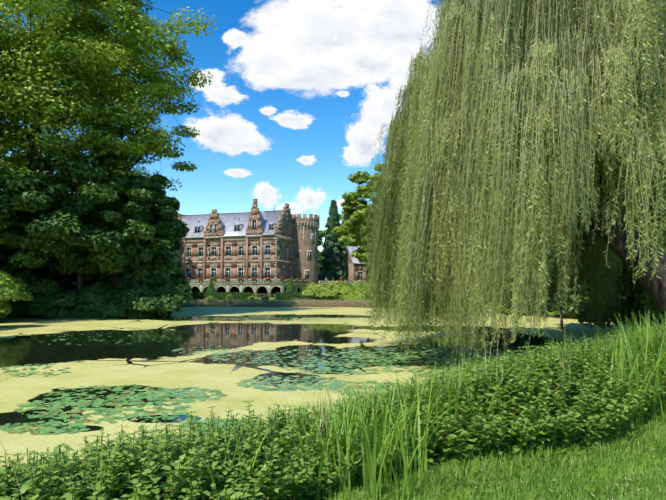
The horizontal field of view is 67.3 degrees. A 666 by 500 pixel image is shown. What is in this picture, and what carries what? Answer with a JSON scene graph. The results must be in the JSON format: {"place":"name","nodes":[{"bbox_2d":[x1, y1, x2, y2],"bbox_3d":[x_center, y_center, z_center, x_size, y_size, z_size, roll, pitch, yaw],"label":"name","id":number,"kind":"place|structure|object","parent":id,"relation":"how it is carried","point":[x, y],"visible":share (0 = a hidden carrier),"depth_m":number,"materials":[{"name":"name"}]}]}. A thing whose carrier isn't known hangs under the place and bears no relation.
{"place":"outdoors","nodes":[
{"label":"outdoors","id":0,"kind":"place"},
{"bbox_2d":[188,68,224,93],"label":"cloud","id":1,"kind":"structure","parent":0,"point":[216,82],"depth_m":3227.91,"materials":[{"name":"white"}]},
{"bbox_2d":[184,98,256,155],"bbox_3d":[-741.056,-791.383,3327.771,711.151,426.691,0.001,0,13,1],"label":"cloud","id":2,"kind":"structure","parent":0,"point":[231,134],"depth_m":3329.19,"materials":[{"name":"white"}]},
{"bbox_2d":[197,78,247,112],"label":"cloud","id":3,"kind":"structure","parent":0,"point":[225,96],"depth_m":3274.54,"materials":[{"name":"white"}]},
{"bbox_2d":[225,294,232,301],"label":"bush","id":4,"kind":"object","parent":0,"point":[228,297],"depth_m":72.93,"materials":[{"name":"green plant"}]},
{"bbox_2d":[181,211,280,237],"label":"roof","id":5,"kind":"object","parent":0,"point":[230,221],"visible":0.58,"depth_m":107.05,"materials":[{"name":"grey tile"}]},
{"bbox_2d":[183,208,282,278],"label":"castle leadwork","id":6,"kind":"object","parent":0,"point":[245,237],"visible":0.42,"depth_m":106.98,"materials":[{"name":"grey metal"}]},
{"bbox_2d":[222,29,250,49],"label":"cloud","id":7,"kind":"structure","parent":0,"point":[234,38],"depth_m":3176.28,"materials":[{"name":"white"}]},
{"bbox_2d":[0,0,472,251],"label":"sky","id":8,"kind":"structure","parent":0,"point":[204,189],"materials":[{"name":"blue"}]},
{"bbox_2d":[224,169,251,177],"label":"cloud","id":9,"kind":"structure","parent":0,"point":[238,173],"depth_m":3399.75,"materials":[{"name":"white"}]},
{"bbox_2d":[174,199,304,280],"bbox_3d":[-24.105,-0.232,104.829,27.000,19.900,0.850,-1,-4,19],"label":"brick facade","id":10,"kind":"structure","parent":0,"point":[214,217],"depth_m":103.69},
{"bbox_2d":[177,216,312,278],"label":"window panes","id":11,"kind":"structure","parent":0,"point":[228,271],"depth_m":104.87,"materials":[{"name":"black glass"}]},
{"bbox_2d":[175,221,313,278],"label":"window frames","id":12,"kind":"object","parent":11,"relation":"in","point":[254,270],"visible":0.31,"depth_m":104.29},
{"bbox_2d":[185,278,304,279],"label":"castle planter leaves","id":13,"kind":"object","parent":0,"point":[242,279],"visible":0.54,"depth_m":98.92,"materials":[{"name":"plant"}]},
{"bbox_2d":[186,277,305,279],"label":"red flowers","id":14,"kind":"object","parent":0,"point":[252,278],"visible":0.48,"depth_m":98.48,"materials":[{"name":"red plant"}]},
{"bbox_2d":[190,217,302,296],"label":"dark castle interior","id":15,"kind":"object","parent":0,"point":[261,291],"visible":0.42,"depth_m":99.60,"materials":[{"name":"black"}]},
{"bbox_2d":[176,199,319,291],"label":"stone trim","id":16,"kind":"structure","parent":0,"point":[279,281],"depth_m":103.10,"materials":[{"name":"beige stone"}]},
{"bbox_2d":[232,129,269,154],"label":"cloud","id":17,"kind":"structure","parent":0,"point":[256,144],"depth_m":3374.67,"materials":[{"name":"white"}]},
{"bbox_2d":[206,28,312,102],"bbox_3d":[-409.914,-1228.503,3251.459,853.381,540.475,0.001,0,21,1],"label":"cloud","id":18,"kind":"structure","parent":0,"point":[269,60],"depth_m":3251.97,"materials":[{"name":"white"}]},
{"bbox_2d":[253,182,280,208],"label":"cloud","id":19,"kind":"structure","parent":0,"point":[266,195],"depth_m":3449.10,"materials":[{"name":"white"}]},
{"bbox_2d":[259,106,276,116],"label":"cloud","id":20,"kind":"structure","parent":0,"point":[269,111],"depth_m":3346.29,"materials":[{"name":"white"}]},
{"bbox_2d":[262,107,313,129],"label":"cloud","id":21,"kind":"structure","parent":0,"point":[293,120],"depth_m":3377.24,"materials":[{"name":"white"}]},
{"bbox_2d":[276,201,306,214],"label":"cloud","id":22,"kind":"structure","parent":0,"point":[295,207],"depth_m":3474.28,"materials":[{"name":"white"}]},
{"bbox_2d":[292,214,319,283],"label":"castle tower","id":23,"kind":"structure","parent":0,"point":[301,264],"depth_m":107.96,"materials":[{"name":"brown brick"}]},
{"bbox_2d":[297,155,315,165],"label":"cloud","id":24,"kind":"structure","parent":0,"point":[306,160],"depth_m":3440.55,"materials":[{"name":"white"}]},
{"bbox_2d":[295,187,325,212],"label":"cloud","id":25,"kind":"structure","parent":0,"point":[308,197],"depth_m":3477.69,"materials":[{"name":"white"}]},
{"bbox_2d":[230,38,394,99],"bbox_3d":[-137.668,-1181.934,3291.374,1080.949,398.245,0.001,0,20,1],"label":"cloud","id":26,"kind":"structure","parent":0,"point":[321,72],"depth_m":3300.41,"materials":[{"name":"white"}]},
{"bbox_2d":[0,307,649,476],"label":"pond water","id":27,"kind":"structure","parent":0,"point":[157,362],"depth_m":20.81,"materials":[{"name":"green liquid"}]},
{"bbox_2d":[0,316,512,434],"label":"lily pads","id":28,"kind":"object","parent":27,"relation":"on","point":[161,395],"visible":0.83,"depth_m":13.84,"materials":[{"name":"green plant"}]},
{"bbox_2d":[560,306,562,329],"bbox_3d":[15.234,4.950,33.339,0.170,2.380,0.162,0,-4,1],"label":"mooring post","id":29,"kind":"object","parent":27,"relation":"in","point":[561,319],"visible":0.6,"depth_m":33.32,"materials":[{"name":"grey wood"}]},
{"bbox_2d":[244,0,415,96],"bbox_3d":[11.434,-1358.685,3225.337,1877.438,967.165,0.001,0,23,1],"label":"cloud","id":30,"kind":"structure","parent":0,"point":[312,24],"depth_m":3192.72,"materials":[{"name":"white"}]},
{"bbox_2d":[7,296,665,499],"bbox_3d":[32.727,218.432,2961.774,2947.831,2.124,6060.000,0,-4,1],"label":"ground","id":31,"kind":"structure","parent":0,"point":[568,315],"depth_m":5.80,"materials":[{"name":"green plant"}]},
{"bbox_2d":[0,157,21,262],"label":"tree","id":32,"kind":"object","parent":31,"relation":"on","point":[6,251],"depth_m":41.22,"materials":[{"name":"green plant"}]},
{"bbox_2d":[0,273,21,301],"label":"bush","id":33,"kind":"object","parent":31,"relation":"on","point":[5,286],"visible":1,"depth_m":34.72,"materials":[{"name":"green plant"}]},
{"bbox_2d":[0,0,25,150],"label":"tree","id":34,"kind":"object","parent":31,"relation":"on","point":[6,20],"visible":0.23,"depth_m":43.63,"materials":[{"name":"green plant"}]},
{"bbox_2d":[0,269,33,319],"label":"bush","id":35,"kind":"object","parent":31,"relation":"on","point":[4,305],"visible":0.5,"depth_m":40.45,"materials":[{"name":"green plant"}]},
{"bbox_2d":[2,270,44,318],"bbox_3d":[-30.583,4.144,46.071,7.738,4.764,5.226,0,-4,1],"label":"bush","id":36,"kind":"object","parent":31,"relation":"on","point":[27,279],"visible":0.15,"depth_m":45.53,"materials":[{"name":"green plant"}]},
{"bbox_2d":[0,205,55,278],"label":"thicket bush","id":37,"kind":"object","parent":31,"relation":"on","point":[7,266],"visible":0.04,"depth_m":52.28,"materials":[{"name":"green plant"}]},
{"bbox_2d":[0,117,68,179],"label":"tree","id":38,"kind":"object","parent":31,"relation":"on","point":[5,171],"depth_m":67.45,"materials":[{"name":"green plant"}]},
{"bbox_2d":[13,278,82,318],"bbox_3d":[-26.623,4.636,46.601,7.037,3.978,4.034,0,-4,1],"label":"bush","id":39,"kind":"object","parent":31,"relation":"on","point":[56,302],"depth_m":45.23,"materials":[{"name":"green plant"}]},
{"bbox_2d":[0,148,156,316],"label":"tree","id":40,"kind":"object","parent":31,"relation":"on","point":[27,198],"depth_m":42.98,"materials":[{"name":"green plant"}]},
{"bbox_2d":[40,179,143,305],"bbox_3d":[-28.392,-1.208,57.348,14.616,16.444,9.622,0,-4,1],"label":"thicket bush","id":41,"kind":"object","parent":31,"relation":"on","point":[101,279],"depth_m":54.43,"materials":[{"name":"green plant"}]},
{"bbox_2d":[0,0,186,276],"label":"tree","id":42,"kind":"object","parent":31,"relation":"on","point":[17,73],"depth_m":43.51,"materials":[{"name":"green plant"}]},
{"bbox_2d":[65,285,129,318],"bbox_3d":[-21.857,5.044,47.066,6.615,3.493,4.420,0,-4,1],"label":"bush","id":43,"kind":"object","parent":31,"relation":"on","point":[99,302],"depth_m":45.64,"materials":[{"name":"green plant"}]},
{"bbox_2d":[22,0,216,289],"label":"tree","id":44,"kind":"object","parent":31,"relation":"on","point":[158,143],"depth_m":47.49,"materials":[{"name":"green plant"}]},
{"bbox_2d":[86,174,189,285],"bbox_3d":[-19.061,-0.941,48.989,9.756,13.939,9.988,0,-4,1],"label":"tree","id":45,"kind":"object","parent":31,"relation":"on","point":[170,230],"depth_m":47.36,"materials":[{"name":"green plant"}]},
{"bbox_2d":[119,285,183,318],"bbox_3d":[-17.060,5.072,46.903,5.670,3.632,5.880,0,-4,1],"label":"bush","id":46,"kind":"object","parent":31,"relation":"on","point":[141,301],"visible":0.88,"depth_m":45.53,"materials":[{"name":"green plant"}]},
{"bbox_2d":[128,215,174,289],"bbox_3d":[-26.962,0.036,63.389,13.926,14.679,9.799,0,-4,1],"label":"thicket bush","id":47,"kind":"object","parent":31,"relation":"on","point":[165,281],"depth_m":62.61,"materials":[{"name":"green plant"}]},
{"bbox_2d":[151,288,190,315],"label":"bush","id":48,"kind":"object","parent":31,"relation":"on","point":[170,308],"visible":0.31,"depth_m":46.57,"materials":[{"name":"green plant"}]},
{"bbox_2d":[164,251,192,299],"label":"tree","id":49,"kind":"object","parent":31,"relation":"on","point":[178,280],"visible":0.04,"depth_m":75.10,"materials":[{"name":"green plant"}]},
{"bbox_2d":[206,277,215,292],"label":"topiary cone","id":50,"kind":"object","parent":31,"relation":"on","point":[212,285],"depth_m":86.70,"materials":[{"name":"green plant"}]},
{"bbox_2d":[193,292,251,299],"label":"hedge","id":51,"kind":"object","parent":31,"relation":"on","point":[244,297],"depth_m":79.09,"materials":[{"name":"green plant"}]},
{"bbox_2d":[189,284,303,296],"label":"arcade openings","id":52,"kind":"object","parent":31,"relation":"on","point":[254,287],"visible":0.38,"depth_m":98.26,"materials":[{"name":"beige stone"}]},
{"bbox_2d":[252,294,274,299],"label":"bush","id":53,"kind":"object","parent":31,"relation":"on","point":[266,296],"visible":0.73,"depth_m":78.78,"materials":[{"name":"green plant"}]},
{"bbox_2d":[183,298,383,307],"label":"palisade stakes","id":54,"kind":"object","parent":31,"relation":"on","point":[267,303],"visible":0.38,"depth_m":71.38,"materials":[{"name":"brown wood"}]},
{"bbox_2d":[286,276,294,292],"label":"topiary cone","id":55,"kind":"object","parent":31,"relation":"on","point":[289,286],"depth_m":87.41,"materials":[{"name":"green plant"}]},
{"bbox_2d":[275,292,334,299],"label":"hedge","id":56,"kind":"object","parent":31,"relation":"on","point":[283,294],"depth_m":77.90,"materials":[{"name":"green plant"}]},
{"bbox_2d":[300,283,337,301],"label":"bush","id":57,"kind":"object","parent":31,"relation":"on","point":[313,289],"depth_m":71.94,"materials":[{"name":"green plant"}]},
{"bbox_2d":[318,250,323,280],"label":"tree","id":58,"kind":"object","parent":31,"relation":"on","point":[319,258],"visible":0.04,"depth_m":136.78,"materials":[{"name":"green plant"}]},
{"bbox_2d":[318,230,325,246],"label":"tree","id":59,"kind":"object","parent":31,"relation":"on","point":[320,240],"visible":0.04,"depth_m":158.57,"materials":[{"name":"green plant"}]},
{"bbox_2d":[0,324,653,499],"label":"dry stalks","id":60,"kind":"object","parent":31,"relation":"on","point":[362,391],"visible":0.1,"depth_m":4.67,"materials":[{"name":"green plant"}]},
{"bbox_2d":[318,200,346,280],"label":"sequoia tree","id":61,"kind":"object","parent":31,"relation":"on","point":[334,259],"depth_m":116.78,"materials":[{"name":"green plant"}]},
{"bbox_2d":[0,323,665,499],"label":"weeds","id":62,"kind":"object","parent":31,"relation":"on","point":[144,488],"depth_m":4.69,"materials":[{"name":"green plant"}]},
{"bbox_2d":[0,309,665,499],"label":"reed blades","id":63,"kind":"object","parent":31,"relation":"on","point":[370,471],"visible":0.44,"depth_m":4.52,"materials":[{"name":"green plant"}]},
{"bbox_2d":[319,214,356,253],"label":"tree","id":64,"kind":"object","parent":31,"relation":"on","point":[341,218],"visible":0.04,"depth_m":167.42,"materials":[{"name":"green plant"}]},
{"bbox_2d":[323,281,356,302],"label":"bush","id":65,"kind":"object","parent":31,"relation":"on","point":[341,288],"depth_m":71.12,"materials":[{"name":"green plant"}]},
{"bbox_2d":[341,228,360,252],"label":"sequoia tree","id":66,"kind":"object","parent":31,"relation":"on","point":[344,247],"depth_m":138.18,"materials":[{"name":"green plant"}]},
{"bbox_2d":[331,171,379,297],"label":"tree","id":67,"kind":"object","parent":31,"relation":"on","point":[353,217],"depth_m":94.45,"materials":[{"name":"green plant"}]},
{"bbox_2d":[351,281,373,298],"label":"bush","id":68,"kind":"object","parent":31,"relation":"on","point":[355,285],"depth_m":82.43,"materials":[{"name":"green plant"}]},
{"bbox_2d":[344,250,384,281],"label":"outbuilding walls","id":69,"kind":"structure","parent":31,"relation":"on","point":[352,269],"depth_m":114.84,"materials":[{"name":"brown brick"}]},
{"bbox_2d":[344,246,365,263],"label":"roof","id":70,"kind":"structure","parent":69,"relation":"on","point":[350,249],"depth_m":117.20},
{"bbox_2d":[350,285,383,300],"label":"bush","id":71,"kind":"object","parent":31,"relation":"on","point":[356,292],"depth_m":69.84,"materials":[{"name":"green plant"}]},
{"bbox_2d":[363,163,385,244],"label":"tree","id":72,"kind":"object","parent":31,"relation":"on","point":[372,178],"depth_m":90.73,"materials":[{"name":"green plant"}]},
{"bbox_2d":[313,408,665,499],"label":"lawn grass","id":73,"kind":"structure","parent":31,"relation":"on","point":[438,484],"depth_m":4.44,"materials":[{"name":"green plant"}]},
{"bbox_2d":[468,437,665,499],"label":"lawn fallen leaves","id":74,"kind":"object","parent":73,"relation":"on","point":[569,468],"visible":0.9,"depth_m":4.17,"materials":[{"name":"plant"}]},
{"bbox_2d":[359,0,665,368],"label":"willow tree","id":75,"kind":"object","parent":31,"relation":"on","point":[390,261],"depth_m":15.08,"materials":[{"name":"green plant"}]},
{"bbox_2d":[490,273,561,301],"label":"thicket bush","id":76,"kind":"object","parent":31,"relation":"on","point":[541,296],"depth_m":67.36,"materials":[{"name":"green plant"}]},
{"bbox_2d":[551,278,608,312],"bbox_3d":[23.606,2.805,46.185,7.384,5.945,6.502,0,-4,1],"label":"bush","id":77,"kind":"object","parent":31,"relation":"on","point":[578,298],"depth_m":44.64,"materials":[{"name":"green plant"}]},
{"bbox_2d":[550,176,665,333],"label":"bush","id":78,"kind":"object","parent":31,"relation":"on","point":[613,312],"depth_m":29.32,"materials":[{"name":"green plant"}]},
{"bbox_2d":[607,290,659,324],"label":"bush","id":79,"kind":"object","parent":31,"relation":"on","point":[642,322],"visible":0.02,"depth_m":31.35,"materials":[{"name":"green plant"}]},
{"bbox_2d":[616,265,658,319],"bbox_3d":[19.126,2.056,26.888,7.021,5.157,5.114,-3,-5,36],"label":"bush","id":80,"kind":"object","parent":31,"relation":"on","point":[632,277],"visible":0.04,"depth_m":26.74,"materials":[{"name":"green plant"}]},
{"bbox_2d":[642,292,665,326],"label":"bush","id":81,"kind":"object","parent":31,"relation":"on","point":[651,307],"visible":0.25,"depth_m":21.29,"materials":[{"name":"green plant"}]},
{"bbox_2d":[656,310,665,326],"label":"bush","id":82,"kind":"object","parent":31,"relation":"on","point":[659,313],"visible":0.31,"depth_m":19.55,"materials":[{"name":"green plant"}]},
{"bbox_2d":[318,281,354,283],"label":"bridge balustrade","id":83,"kind":"object","parent":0,"point":[320,282],"visible":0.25,"depth_m":108.86,"materials":[{"name":"beige stone"}]},
{"bbox_2d":[336,199,344,208],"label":"cloud","id":84,"kind":"structure","parent":0,"point":[339,202],"depth_m":3484.22,"materials":[{"name":"white"}]},
{"bbox_2d":[333,88,349,97],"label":"cloud","id":85,"kind":"structure","parent":0,"point":[342,94],"depth_m":3340.26,"materials":[{"name":"white"}]},
{"bbox_2d":[342,146,361,166],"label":"cloud","id":86,"kind":"structure","parent":0,"point":[348,157],"depth_m":3441.39,"materials":[{"name":"white"}]},
{"bbox_2d":[294,40,412,90],"bbox_3d":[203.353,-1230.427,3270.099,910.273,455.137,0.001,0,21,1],"label":"cloud","id":87,"kind":"structure","parent":0,"point":[372,67],"depth_m":3262.22,"materials":[{"name":"white"}]},
{"bbox_2d":[346,105,385,166],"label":"cloud","id":88,"kind":"structure","parent":0,"point":[361,137],"depth_m":3414.39,"materials":[{"name":"white"}]},
{"bbox_2d":[358,271,374,280],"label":"window","id":89,"kind":"structure","parent":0,"point":[359,275],"depth_m":114.21,"materials":[{"name":"black glass"}]},
{"bbox_2d":[357,66,404,137],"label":"cloud","id":90,"kind":"structure","parent":0,"point":[378,107],"depth_m":3346.28,"materials":[{"name":"white"}]},
{"bbox_2d":[334,0,437,74],"bbox_3d":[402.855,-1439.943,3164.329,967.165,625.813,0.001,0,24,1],"label":"cloud","id":91,"kind":"structure","parent":0,"point":[391,25],"depth_m":3168.25,"materials":[{"name":"white"}]},
{"bbox_2d":[387,33,429,98],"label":"cloud","id":92,"kind":"structure","parent":0,"point":[398,72],"depth_m":3262.54,"materials":[{"name":"white"}]},
{"bbox_2d":[427,0,448,52],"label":"cloud","id":93,"kind":"structure","parent":0,"point":[431,26],"depth_m":3137.88,"materials":[{"name":"white"}]},
{"bbox_2d":[528,268,555,311],"bbox_3d":[21.037,-1.305,48.769,12.562,14.687,11.915,0,-4,1],"label":"tree","id":94,"kind":"object","parent":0,"point":[552,296],"depth_m":48.10,"materials":[{"name":"plant"}]}
]}

